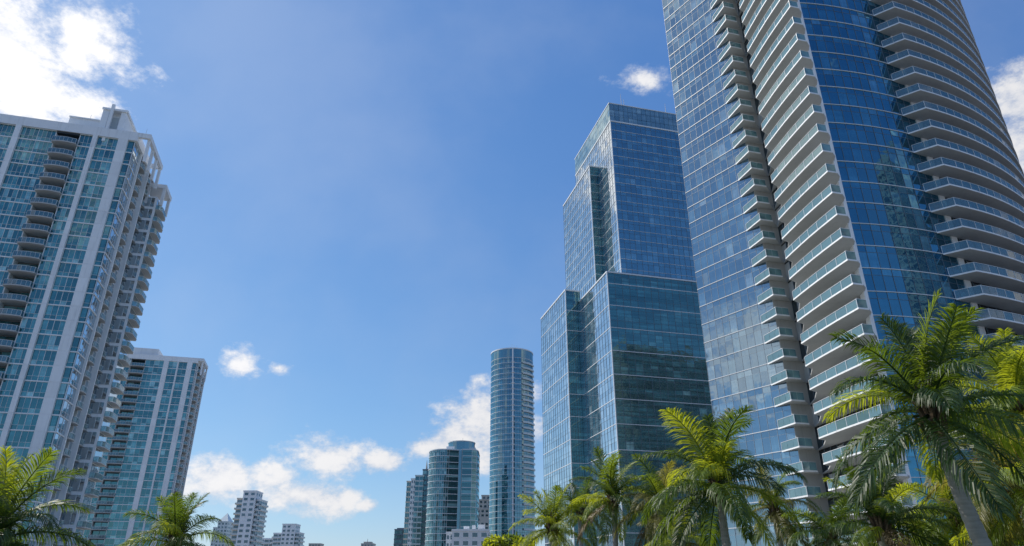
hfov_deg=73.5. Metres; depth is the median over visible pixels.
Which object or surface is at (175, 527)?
palm tree
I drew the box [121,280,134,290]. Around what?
annex window
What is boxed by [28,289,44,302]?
window
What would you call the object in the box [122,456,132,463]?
window
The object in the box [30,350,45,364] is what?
window
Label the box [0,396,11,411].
window
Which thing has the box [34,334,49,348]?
window
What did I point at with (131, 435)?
window
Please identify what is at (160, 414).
window
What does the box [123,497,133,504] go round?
window
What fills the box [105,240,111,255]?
window
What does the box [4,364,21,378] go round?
window
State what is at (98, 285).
window
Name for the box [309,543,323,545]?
distant flat block
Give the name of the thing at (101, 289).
window
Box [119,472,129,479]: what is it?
window
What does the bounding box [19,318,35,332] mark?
window
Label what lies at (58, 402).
window
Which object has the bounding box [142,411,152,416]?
window
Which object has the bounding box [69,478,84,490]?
annex window
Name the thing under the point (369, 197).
sky
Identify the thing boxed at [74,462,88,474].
annex window
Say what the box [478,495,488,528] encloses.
stepped grey tower
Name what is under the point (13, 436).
window
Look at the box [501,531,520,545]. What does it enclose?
shrub
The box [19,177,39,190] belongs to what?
window
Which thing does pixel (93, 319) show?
window
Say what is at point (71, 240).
window
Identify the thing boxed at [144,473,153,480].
window
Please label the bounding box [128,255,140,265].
annex window
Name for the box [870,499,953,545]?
palm tree
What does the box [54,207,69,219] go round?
window
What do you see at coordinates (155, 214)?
annex window
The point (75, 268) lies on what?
window
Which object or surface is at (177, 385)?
window
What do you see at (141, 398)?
window
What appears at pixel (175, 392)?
window
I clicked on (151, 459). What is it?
window
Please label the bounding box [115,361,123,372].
annex window
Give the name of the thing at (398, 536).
dark block
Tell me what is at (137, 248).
annex window
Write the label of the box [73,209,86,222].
window
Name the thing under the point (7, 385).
window
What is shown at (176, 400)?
window
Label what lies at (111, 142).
window
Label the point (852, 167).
curved glass tower
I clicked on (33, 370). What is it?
window
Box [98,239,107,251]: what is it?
window
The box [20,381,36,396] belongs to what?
window
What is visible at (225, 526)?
pointed pale tower
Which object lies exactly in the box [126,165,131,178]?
window
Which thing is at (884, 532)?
palm tree
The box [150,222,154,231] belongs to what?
annex window
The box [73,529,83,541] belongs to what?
annex window
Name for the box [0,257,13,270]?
window
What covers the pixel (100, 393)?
annex window
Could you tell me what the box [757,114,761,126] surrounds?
balcony door
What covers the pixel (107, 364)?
annex window
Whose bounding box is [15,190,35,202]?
window
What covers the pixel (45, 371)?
window
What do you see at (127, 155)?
window
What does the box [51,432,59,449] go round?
window
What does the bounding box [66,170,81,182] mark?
window
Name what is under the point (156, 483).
window
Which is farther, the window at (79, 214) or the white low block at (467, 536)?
the white low block at (467, 536)
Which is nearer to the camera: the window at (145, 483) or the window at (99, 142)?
the window at (99, 142)
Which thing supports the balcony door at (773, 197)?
in the curved glass tower at (852, 167)
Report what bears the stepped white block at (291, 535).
on the ground
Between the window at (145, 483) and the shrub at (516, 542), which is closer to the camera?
the shrub at (516, 542)
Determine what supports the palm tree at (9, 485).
on the lawn
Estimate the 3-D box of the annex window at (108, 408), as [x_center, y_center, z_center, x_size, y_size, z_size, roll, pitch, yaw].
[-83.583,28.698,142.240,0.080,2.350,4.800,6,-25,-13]
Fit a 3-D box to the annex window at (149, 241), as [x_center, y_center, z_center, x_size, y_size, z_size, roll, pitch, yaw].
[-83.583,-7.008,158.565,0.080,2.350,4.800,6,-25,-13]
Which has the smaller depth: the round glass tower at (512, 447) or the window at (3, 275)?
the window at (3, 275)
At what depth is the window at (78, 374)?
132.09 m
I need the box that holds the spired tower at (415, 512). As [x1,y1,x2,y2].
[403,463,428,545]
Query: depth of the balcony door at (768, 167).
107.18 m
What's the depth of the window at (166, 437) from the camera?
276.18 m
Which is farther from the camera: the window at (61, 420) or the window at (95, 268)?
the window at (95, 268)
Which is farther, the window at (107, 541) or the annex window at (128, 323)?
the window at (107, 541)
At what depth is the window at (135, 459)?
270.31 m
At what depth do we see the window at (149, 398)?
280.43 m
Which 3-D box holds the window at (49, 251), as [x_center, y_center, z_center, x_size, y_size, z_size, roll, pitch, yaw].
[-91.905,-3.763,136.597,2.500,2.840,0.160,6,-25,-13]
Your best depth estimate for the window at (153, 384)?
282.87 m
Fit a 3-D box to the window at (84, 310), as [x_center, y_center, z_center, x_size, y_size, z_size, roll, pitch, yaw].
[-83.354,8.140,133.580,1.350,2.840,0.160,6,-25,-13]
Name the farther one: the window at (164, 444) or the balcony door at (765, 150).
the window at (164, 444)
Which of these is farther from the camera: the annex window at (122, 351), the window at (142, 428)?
the window at (142, 428)
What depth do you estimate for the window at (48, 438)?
123.52 m
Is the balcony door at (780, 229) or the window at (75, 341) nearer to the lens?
the balcony door at (780, 229)
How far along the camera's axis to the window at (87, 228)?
140.42 m
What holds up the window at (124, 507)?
in the balcony apartment tower at (148, 455)
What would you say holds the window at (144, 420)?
in the balcony apartment tower at (148, 455)
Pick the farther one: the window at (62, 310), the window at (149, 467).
the window at (149, 467)
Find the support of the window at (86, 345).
in the balcony apartment tower at (83, 214)
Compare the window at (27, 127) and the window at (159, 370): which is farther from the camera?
the window at (159, 370)
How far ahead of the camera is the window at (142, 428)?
275.37 m
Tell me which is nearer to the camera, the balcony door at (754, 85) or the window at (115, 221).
the balcony door at (754, 85)
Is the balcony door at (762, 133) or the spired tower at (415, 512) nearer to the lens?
the balcony door at (762, 133)
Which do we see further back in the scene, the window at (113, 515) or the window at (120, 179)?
the window at (113, 515)
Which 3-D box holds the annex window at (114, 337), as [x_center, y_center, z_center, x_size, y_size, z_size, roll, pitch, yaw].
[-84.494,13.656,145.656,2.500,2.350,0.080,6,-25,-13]
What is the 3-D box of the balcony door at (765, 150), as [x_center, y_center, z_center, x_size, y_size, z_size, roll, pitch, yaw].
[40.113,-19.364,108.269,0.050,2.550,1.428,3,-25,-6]
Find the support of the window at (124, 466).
in the balcony apartment tower at (148, 455)
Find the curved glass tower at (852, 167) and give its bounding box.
[662,0,1023,545]
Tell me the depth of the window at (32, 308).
131.69 m
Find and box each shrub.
[481,533,507,545]
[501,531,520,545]
[510,534,530,545]
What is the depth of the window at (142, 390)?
280.87 m
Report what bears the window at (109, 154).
in the balcony apartment tower at (83, 214)
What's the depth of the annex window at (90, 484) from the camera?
135.46 m
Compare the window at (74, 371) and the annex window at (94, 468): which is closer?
the window at (74, 371)
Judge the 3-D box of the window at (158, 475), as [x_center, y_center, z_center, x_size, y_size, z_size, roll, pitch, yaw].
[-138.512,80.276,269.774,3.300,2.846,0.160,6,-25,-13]
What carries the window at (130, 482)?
in the balcony apartment tower at (148, 455)
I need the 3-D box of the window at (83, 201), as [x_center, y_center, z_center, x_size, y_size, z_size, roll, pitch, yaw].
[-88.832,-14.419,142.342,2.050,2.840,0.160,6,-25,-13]
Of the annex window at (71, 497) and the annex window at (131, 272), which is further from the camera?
the annex window at (131, 272)
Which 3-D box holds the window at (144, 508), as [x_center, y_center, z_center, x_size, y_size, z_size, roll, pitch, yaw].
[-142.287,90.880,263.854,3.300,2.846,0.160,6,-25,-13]
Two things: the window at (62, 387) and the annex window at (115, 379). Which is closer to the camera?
the window at (62, 387)
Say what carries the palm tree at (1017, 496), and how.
on the lawn
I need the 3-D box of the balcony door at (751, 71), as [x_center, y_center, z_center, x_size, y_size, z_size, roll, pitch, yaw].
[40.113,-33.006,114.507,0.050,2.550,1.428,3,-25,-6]
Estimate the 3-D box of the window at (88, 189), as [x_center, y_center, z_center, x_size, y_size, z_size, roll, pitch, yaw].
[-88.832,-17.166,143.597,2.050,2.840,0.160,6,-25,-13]
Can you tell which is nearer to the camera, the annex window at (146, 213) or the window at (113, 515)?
the annex window at (146, 213)
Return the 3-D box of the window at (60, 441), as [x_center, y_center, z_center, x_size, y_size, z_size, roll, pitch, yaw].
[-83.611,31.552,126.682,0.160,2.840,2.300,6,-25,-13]
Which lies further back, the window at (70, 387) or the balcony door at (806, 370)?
the window at (70, 387)
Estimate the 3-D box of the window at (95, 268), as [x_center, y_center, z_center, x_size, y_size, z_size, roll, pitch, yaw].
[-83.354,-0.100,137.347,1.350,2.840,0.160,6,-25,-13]
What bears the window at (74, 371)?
in the balcony apartment tower at (83, 214)
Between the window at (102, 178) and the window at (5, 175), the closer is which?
the window at (5, 175)
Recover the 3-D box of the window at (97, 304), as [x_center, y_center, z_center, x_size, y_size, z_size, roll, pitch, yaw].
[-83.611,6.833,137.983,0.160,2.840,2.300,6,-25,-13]
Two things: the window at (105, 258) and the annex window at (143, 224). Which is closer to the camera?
the window at (105, 258)
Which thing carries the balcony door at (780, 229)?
in the curved glass tower at (852, 167)
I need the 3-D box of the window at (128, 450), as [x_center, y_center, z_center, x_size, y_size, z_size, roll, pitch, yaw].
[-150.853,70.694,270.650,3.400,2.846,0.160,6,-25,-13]
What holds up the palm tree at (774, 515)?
on the lawn
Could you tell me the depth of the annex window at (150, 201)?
159.49 m
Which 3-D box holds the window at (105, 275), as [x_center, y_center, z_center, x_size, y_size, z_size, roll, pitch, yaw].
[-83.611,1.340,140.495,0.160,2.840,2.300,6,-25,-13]
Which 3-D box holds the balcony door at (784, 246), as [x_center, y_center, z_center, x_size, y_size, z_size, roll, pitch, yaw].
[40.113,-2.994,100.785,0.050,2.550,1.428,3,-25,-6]
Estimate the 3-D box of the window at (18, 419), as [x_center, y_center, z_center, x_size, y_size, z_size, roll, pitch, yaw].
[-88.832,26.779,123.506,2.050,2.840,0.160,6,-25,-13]
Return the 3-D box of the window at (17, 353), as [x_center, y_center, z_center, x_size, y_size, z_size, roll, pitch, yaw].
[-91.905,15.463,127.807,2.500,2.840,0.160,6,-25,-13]
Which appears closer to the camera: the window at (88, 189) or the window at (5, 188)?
the window at (5, 188)
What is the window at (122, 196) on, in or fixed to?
in the balcony apartment tower at (83, 214)
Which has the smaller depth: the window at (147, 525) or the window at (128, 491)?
the window at (147, 525)
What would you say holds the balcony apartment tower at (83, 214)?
on the ground
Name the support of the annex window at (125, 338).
in the balcony apartment tower at (83, 214)
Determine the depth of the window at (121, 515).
261.35 m
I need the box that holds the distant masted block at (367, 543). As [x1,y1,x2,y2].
[361,539,375,545]
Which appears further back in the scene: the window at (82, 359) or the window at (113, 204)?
the window at (113, 204)
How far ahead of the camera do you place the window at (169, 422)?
278.69 m
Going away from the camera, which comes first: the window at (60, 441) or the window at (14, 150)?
the window at (60, 441)
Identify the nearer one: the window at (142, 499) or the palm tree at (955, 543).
the palm tree at (955, 543)
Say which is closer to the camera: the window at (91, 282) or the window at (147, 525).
the window at (91, 282)
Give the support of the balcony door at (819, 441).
in the curved glass tower at (852, 167)
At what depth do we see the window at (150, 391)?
281.63 m
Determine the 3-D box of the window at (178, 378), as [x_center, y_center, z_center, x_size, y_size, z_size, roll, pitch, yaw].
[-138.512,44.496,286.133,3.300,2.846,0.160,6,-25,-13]
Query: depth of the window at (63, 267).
136.19 m
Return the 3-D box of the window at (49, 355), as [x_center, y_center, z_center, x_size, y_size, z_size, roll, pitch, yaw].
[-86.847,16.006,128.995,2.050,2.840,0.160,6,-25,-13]
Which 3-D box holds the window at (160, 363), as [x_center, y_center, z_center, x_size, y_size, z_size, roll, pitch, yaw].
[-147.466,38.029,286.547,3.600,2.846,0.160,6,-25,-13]
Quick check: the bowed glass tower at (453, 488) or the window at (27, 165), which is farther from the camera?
the bowed glass tower at (453, 488)
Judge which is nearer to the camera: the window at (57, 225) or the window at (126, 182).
the window at (57, 225)
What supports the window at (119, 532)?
in the balcony apartment tower at (148, 455)
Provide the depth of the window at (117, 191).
144.97 m
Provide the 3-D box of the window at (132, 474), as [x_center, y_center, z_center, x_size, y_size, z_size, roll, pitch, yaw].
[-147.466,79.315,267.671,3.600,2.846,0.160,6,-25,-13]
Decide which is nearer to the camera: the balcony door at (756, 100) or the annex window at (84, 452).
the balcony door at (756, 100)
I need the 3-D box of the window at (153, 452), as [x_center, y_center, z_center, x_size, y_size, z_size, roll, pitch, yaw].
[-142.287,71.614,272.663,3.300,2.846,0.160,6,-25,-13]
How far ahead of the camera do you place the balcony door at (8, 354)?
128.91 m
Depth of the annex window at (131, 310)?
150.08 m
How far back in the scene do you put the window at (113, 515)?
260.72 m
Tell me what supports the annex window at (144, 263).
in the balcony apartment tower at (83, 214)
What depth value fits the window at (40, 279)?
134.21 m
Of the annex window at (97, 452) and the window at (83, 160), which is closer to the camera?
the annex window at (97, 452)
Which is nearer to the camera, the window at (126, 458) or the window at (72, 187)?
the window at (72, 187)
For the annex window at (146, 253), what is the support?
in the balcony apartment tower at (83, 214)
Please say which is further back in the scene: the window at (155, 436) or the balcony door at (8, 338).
the window at (155, 436)
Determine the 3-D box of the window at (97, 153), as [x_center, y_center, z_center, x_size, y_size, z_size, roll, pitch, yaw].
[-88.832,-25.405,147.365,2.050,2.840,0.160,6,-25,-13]
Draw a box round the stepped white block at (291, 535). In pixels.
[261,524,304,545]
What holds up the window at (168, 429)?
in the balcony apartment tower at (148, 455)
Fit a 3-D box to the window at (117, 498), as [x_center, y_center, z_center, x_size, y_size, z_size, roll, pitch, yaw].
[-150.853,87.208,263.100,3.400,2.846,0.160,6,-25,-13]
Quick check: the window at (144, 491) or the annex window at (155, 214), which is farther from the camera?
the window at (144, 491)
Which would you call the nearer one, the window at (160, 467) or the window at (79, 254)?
the window at (79, 254)
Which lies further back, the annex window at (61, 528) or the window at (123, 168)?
the window at (123, 168)
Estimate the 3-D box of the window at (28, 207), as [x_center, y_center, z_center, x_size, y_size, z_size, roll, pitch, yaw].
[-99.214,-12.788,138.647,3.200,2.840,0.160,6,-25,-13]
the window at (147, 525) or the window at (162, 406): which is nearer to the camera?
the window at (147, 525)
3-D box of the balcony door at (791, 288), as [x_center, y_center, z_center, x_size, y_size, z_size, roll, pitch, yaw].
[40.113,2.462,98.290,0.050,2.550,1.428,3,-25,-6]
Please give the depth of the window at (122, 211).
147.07 m
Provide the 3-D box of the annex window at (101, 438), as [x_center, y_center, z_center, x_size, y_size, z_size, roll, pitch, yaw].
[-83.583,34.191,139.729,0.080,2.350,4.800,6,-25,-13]
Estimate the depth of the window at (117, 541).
257.74 m
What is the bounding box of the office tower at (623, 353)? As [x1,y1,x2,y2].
[541,94,721,545]
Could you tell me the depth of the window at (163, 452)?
273.70 m
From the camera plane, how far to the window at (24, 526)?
117.51 m
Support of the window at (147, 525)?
in the balcony apartment tower at (148, 455)
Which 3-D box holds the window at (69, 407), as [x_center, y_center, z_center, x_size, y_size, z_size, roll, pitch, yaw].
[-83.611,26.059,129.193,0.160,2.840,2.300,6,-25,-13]
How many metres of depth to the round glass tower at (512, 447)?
527.27 m
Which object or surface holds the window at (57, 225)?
in the balcony apartment tower at (83, 214)
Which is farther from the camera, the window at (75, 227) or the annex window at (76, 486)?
the window at (75, 227)
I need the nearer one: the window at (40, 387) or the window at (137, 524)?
the window at (40, 387)
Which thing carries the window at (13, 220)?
in the balcony apartment tower at (83, 214)
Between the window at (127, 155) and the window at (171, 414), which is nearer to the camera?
the window at (127, 155)
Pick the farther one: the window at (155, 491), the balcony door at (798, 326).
the window at (155, 491)
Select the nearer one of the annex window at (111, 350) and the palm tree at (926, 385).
the palm tree at (926, 385)
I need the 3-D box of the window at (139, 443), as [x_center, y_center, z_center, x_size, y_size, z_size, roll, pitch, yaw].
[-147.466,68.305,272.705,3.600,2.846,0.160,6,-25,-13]
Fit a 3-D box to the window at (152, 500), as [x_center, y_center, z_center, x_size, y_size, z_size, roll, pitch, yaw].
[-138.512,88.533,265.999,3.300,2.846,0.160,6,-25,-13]
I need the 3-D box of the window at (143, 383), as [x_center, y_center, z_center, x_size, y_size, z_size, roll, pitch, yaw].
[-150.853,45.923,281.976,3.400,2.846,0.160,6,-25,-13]
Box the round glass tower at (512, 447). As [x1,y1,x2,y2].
[489,348,535,543]
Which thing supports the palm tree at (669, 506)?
on the lawn
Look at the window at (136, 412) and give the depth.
277.06 m
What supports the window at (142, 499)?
in the balcony apartment tower at (148, 455)
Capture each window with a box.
[0,188,17,201]
[0,228,4,238]
[0,242,17,256]
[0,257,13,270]
[0,271,8,284]
[0,380,17,394]
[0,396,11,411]
[0,413,7,423]
[0,447,16,459]
[1,175,22,188]
[1,229,22,242]
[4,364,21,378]
[5,216,26,229]
[5,430,21,446]
[6,163,26,175]
[9,348,26,362]
[10,150,30,163]
[10,202,31,214]
[10,413,26,429]
[14,333,31,347]
[14,448,28,460]
[15,138,34,150]
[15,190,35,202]
[15,397,31,412]
[18,431,33,446]
[18,521,29,537]
[19,127,39,138]
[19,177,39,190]
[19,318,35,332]
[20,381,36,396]
[23,303,40,317]
[23,414,38,429]
[24,165,44,177]
[25,365,40,378]
[25,502,35,519]
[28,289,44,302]
[28,398,43,413]
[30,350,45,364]
[32,274,49,288]
[32,382,47,396]
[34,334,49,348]
[37,261,53,274]
[37,366,52,380]
[39,319,54,333]
[41,247,57,260]
[42,350,56,363]
[43,432,54,447]
[43,487,49,501]
[44,305,58,318]
[46,234,61,245]
[47,335,60,349]
[47,415,59,430]
[48,290,62,304]
[50,220,65,233]
[51,320,65,334]
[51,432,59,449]
[51,452,58,468]
[52,276,67,289]
[52,399,63,414]
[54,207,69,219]
[55,306,69,319]
[55,416,63,432]
[56,435,63,449]
[56,528,72,541]
[57,262,71,275]
[57,383,68,395]
[58,195,73,206]
[60,291,73,305]
[60,400,68,416]
[60,511,76,524]
[61,249,75,261]
[61,367,72,381]
[61,419,67,434]
[62,182,77,194]
[64,277,77,290]
[64,384,72,399]
[65,235,78,246]
[65,403,72,419]
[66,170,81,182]
[66,352,76,366]
[66,495,80,507]
[68,264,81,276]
[69,222,82,234]
[69,368,76,384]
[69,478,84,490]
[70,158,85,169]
[70,337,81,349]
[70,387,76,401]
[72,250,85,263]
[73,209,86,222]
[73,353,80,369]
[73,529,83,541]
[74,322,84,335]
[74,372,80,386]
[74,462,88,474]
[76,237,89,248]
[77,197,90,209]
[77,338,84,354]
[77,447,92,459]
[77,512,87,525]
[78,308,89,321]
[79,356,84,371]
[80,224,92,236]
[81,184,93,196]
[81,323,88,339]
[81,432,96,443]
[82,293,92,306]
[82,495,91,508]
[83,341,88,356]
[84,172,97,182]
[84,211,96,223]
[85,309,92,324]
[85,416,100,428]
[85,479,94,493]
[86,279,96,292]
[87,327,92,341]
[88,160,101,172]
[88,198,100,210]
[89,294,96,310]
[89,402,103,413]
[89,463,98,477]
[90,266,100,278]
[90,313,95,327]
[92,148,104,159]
[92,186,103,197]
[93,280,100,296]
[93,387,107,398]
[93,448,102,461]
[94,252,104,264]
[95,137,108,148]
[95,173,107,183]
[95,299,99,312]
[97,267,103,281]
[97,373,110,384]
[97,433,105,446]
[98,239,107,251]
[98,286,103,300]
[99,162,110,171]
[100,359,114,370]
[101,254,107,266]
[101,418,109,431]
[102,150,114,160]
[102,226,111,238]
[102,271,107,286]
[103,539,114,545]
[104,345,117,356]
[104,403,113,415]
[105,213,114,224]
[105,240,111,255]
[105,258,110,271]
[105,530,116,536]
[106,138,117,147]
[108,227,114,241]
[108,245,114,260]
[108,332,121,342]
[108,389,116,401]
[108,521,118,529]
[109,201,118,210]
[109,513,120,519]
[111,318,124,329]
[111,505,121,512]
[112,188,121,199]
[112,214,117,230]
[112,374,119,386]
[113,232,117,245]
[113,539,124,545]
[114,496,123,501]
[115,202,121,215]
[115,305,127,315]
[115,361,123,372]
[115,488,125,493]
[115,530,126,537]
[116,176,125,187]
[116,219,120,234]
[117,480,127,485]
[117,522,128,529]
[118,292,131,302]
[118,347,126,358]
[119,164,128,174]
[119,189,124,204]
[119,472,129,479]
[119,513,129,519]
[120,208,123,222]
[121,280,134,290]
[121,464,131,471]
[122,178,128,192]
[122,333,129,346]
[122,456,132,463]
[122,505,131,510]
[123,152,131,162]
[123,195,127,208]
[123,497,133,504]
[124,267,137,277]
[124,448,134,455]
[125,321,132,331]
[125,488,135,493]
[126,141,134,151]
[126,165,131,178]
[126,441,136,445]
[126,480,137,487]
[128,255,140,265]
[128,433,138,439]
[128,472,138,478]
[129,154,134,167]
[129,308,135,318]
[130,425,139,432]
[131,243,143,253]
[131,418,141,424]
[131,464,140,469]
[132,294,138,305]
[132,456,142,461]
[132,530,141,534]
[133,410,143,417]
[133,522,143,527]
[134,231,146,241]
[134,449,144,453]
[135,282,141,292]
[135,403,144,407]
[135,441,145,448]
[137,219,149,229]
[137,395,146,402]
[137,433,147,440]
[137,505,146,510]
[138,269,144,279]
[138,388,147,393]
[138,497,148,504]
[139,426,149,430]
[140,208,152,217]
[140,381,149,385]
[140,489,150,496]
[141,257,146,267]
[141,374,151,380]
[141,418,150,425]
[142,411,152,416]
[142,481,151,488]
[143,197,154,206]
[143,367,152,373]
[144,245,149,255]
[144,403,154,410]
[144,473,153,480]
[144,522,153,528]
[146,396,155,402]
[146,465,155,472]
[147,234,151,243]
[147,389,157,395]
[147,457,156,464]
[148,505,157,510]
[149,382,158,388]
[149,449,158,456]
[149,497,158,504]
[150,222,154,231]
[150,442,160,448]
[151,374,160,381]
[151,489,161,495]
[152,434,161,439]
[153,211,157,220]
[153,367,161,374]
[153,481,162,488]
[154,360,163,366]
[154,426,163,433]
[154,473,164,480]
[155,419,164,425]
[156,465,165,471]
[157,411,166,418]
[158,457,167,464]
[159,404,167,409]
[160,397,169,402]
[160,450,169,454]
[161,442,170,449]
[162,390,171,396]
[163,383,172,389]
[163,434,172,439]
[164,427,173,433]
[166,419,175,426]
[167,412,176,418]
[169,405,178,409]
[171,397,179,404]
[173,390,181,396]
[174,383,182,387]
[175,376,183,381]
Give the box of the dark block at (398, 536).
[393,528,403,545]
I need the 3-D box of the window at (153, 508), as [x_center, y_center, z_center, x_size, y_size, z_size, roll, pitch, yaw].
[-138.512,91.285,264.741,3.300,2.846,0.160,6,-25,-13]
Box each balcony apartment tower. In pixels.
[0,104,171,545]
[83,347,207,545]
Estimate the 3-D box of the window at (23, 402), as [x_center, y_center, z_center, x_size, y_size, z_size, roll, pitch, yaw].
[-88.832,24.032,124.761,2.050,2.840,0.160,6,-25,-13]
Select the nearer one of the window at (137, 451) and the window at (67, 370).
the window at (67, 370)
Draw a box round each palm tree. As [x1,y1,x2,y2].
[0,446,95,545]
[117,491,233,545]
[508,484,593,545]
[548,476,611,545]
[565,446,654,545]
[613,453,706,545]
[636,498,720,545]
[638,405,807,545]
[731,466,818,545]
[775,495,872,545]
[809,455,963,545]
[822,288,1023,545]
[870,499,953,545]
[889,463,1023,545]
[919,474,1023,545]
[922,409,1023,545]
[951,327,1023,474]
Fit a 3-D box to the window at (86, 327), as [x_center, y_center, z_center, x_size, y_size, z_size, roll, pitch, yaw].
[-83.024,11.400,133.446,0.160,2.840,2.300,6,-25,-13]
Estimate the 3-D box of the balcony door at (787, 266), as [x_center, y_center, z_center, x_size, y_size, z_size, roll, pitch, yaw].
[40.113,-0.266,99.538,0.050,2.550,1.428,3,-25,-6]
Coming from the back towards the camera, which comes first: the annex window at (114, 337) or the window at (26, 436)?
the annex window at (114, 337)
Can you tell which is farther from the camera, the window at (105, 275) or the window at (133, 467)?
the window at (133, 467)
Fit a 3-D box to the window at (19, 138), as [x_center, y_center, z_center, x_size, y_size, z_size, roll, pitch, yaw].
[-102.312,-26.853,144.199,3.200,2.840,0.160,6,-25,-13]
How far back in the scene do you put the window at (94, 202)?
142.93 m
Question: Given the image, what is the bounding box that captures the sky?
[0,0,1023,545]
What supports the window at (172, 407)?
in the balcony apartment tower at (148, 455)
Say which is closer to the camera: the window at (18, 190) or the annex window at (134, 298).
the window at (18, 190)
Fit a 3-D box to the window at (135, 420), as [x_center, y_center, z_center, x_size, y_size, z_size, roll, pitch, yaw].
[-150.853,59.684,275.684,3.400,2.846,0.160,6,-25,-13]
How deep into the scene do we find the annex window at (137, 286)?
152.71 m
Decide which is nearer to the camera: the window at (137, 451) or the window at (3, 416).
the window at (3, 416)
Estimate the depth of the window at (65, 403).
127.42 m
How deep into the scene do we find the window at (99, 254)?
138.74 m
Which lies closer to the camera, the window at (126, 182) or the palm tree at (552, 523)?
the palm tree at (552, 523)
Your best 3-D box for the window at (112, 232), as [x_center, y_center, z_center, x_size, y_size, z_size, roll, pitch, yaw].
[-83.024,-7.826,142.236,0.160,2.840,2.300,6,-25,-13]
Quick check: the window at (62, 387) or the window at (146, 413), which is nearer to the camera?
the window at (62, 387)
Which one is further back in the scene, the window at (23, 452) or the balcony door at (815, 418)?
the window at (23, 452)
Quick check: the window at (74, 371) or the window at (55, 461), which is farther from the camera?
the window at (74, 371)
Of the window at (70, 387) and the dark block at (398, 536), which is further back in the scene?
the dark block at (398, 536)
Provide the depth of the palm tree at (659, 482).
31.37 m
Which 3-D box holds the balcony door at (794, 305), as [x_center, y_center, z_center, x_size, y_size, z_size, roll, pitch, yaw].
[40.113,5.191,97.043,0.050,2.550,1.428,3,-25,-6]
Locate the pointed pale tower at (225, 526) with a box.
[210,513,233,545]
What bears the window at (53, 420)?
in the balcony apartment tower at (83, 214)
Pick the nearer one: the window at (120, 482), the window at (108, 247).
the window at (108, 247)
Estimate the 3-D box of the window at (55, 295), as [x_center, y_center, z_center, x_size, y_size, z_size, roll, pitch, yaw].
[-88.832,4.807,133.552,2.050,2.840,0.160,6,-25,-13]
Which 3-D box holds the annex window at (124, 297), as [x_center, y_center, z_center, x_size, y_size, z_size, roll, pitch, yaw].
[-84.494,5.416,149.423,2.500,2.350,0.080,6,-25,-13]
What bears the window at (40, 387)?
in the balcony apartment tower at (83, 214)
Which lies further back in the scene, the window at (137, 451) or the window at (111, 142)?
the window at (137, 451)
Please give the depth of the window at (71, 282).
135.39 m
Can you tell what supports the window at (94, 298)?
in the balcony apartment tower at (83, 214)
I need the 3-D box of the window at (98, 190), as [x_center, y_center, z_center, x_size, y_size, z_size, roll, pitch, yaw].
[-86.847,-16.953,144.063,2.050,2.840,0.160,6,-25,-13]
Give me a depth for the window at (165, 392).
282.87 m
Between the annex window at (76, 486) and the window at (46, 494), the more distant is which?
the annex window at (76, 486)
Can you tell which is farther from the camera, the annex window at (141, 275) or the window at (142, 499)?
the window at (142, 499)
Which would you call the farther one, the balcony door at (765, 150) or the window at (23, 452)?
the window at (23, 452)
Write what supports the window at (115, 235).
in the balcony apartment tower at (83, 214)
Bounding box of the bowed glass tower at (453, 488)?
[425,440,479,545]
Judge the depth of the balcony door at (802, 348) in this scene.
94.58 m
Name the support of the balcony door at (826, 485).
in the curved glass tower at (852, 167)
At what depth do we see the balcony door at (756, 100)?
112.26 m
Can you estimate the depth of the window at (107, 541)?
256.93 m
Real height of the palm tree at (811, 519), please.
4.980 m
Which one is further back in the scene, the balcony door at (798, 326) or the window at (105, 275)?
the window at (105, 275)
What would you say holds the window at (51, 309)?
in the balcony apartment tower at (83, 214)
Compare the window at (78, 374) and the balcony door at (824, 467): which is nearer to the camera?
the balcony door at (824, 467)
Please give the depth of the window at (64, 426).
128.34 m
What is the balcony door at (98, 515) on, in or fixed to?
in the balcony apartment tower at (148, 455)
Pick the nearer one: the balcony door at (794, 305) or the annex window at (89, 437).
the balcony door at (794, 305)
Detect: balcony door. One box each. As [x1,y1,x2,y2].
[2,352,10,361]
[6,337,15,345]
[95,514,102,520]
[750,69,753,82]
[752,83,755,95]
[755,99,758,110]
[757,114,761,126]
[760,129,764,142]
[763,144,767,158]
[766,160,770,174]
[769,176,772,190]
[772,190,775,208]
[775,208,778,225]
[778,226,782,241]
[782,244,785,260]
[785,262,789,279]
[788,281,793,298]
[792,301,797,317]
[795,322,801,339]
[799,342,805,359]
[803,363,809,380]
[807,384,813,402]
[811,406,818,425]
[815,427,822,448]
[819,451,826,471]
[823,475,831,496]
[828,500,833,520]
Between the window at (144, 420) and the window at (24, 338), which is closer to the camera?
the window at (24, 338)
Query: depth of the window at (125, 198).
148.41 m
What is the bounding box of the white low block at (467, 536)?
[446,525,489,545]
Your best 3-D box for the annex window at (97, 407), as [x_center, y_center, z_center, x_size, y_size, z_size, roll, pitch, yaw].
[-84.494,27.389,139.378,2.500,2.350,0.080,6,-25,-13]
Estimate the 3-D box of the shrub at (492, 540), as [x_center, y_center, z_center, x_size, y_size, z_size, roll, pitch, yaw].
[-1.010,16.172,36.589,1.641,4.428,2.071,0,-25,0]
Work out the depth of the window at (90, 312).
134.90 m
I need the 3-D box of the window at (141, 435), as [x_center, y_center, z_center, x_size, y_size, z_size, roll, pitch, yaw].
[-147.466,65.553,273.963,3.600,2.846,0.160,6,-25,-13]
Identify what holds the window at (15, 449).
in the balcony apartment tower at (83, 214)
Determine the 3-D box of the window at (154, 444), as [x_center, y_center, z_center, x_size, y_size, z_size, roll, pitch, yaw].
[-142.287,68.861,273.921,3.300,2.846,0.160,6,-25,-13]
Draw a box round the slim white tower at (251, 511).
[229,490,268,545]
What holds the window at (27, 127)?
in the balcony apartment tower at (83, 214)
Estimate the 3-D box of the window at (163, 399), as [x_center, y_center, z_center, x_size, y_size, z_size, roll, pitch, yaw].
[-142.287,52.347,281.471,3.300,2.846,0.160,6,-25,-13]
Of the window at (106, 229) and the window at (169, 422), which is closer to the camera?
the window at (106, 229)

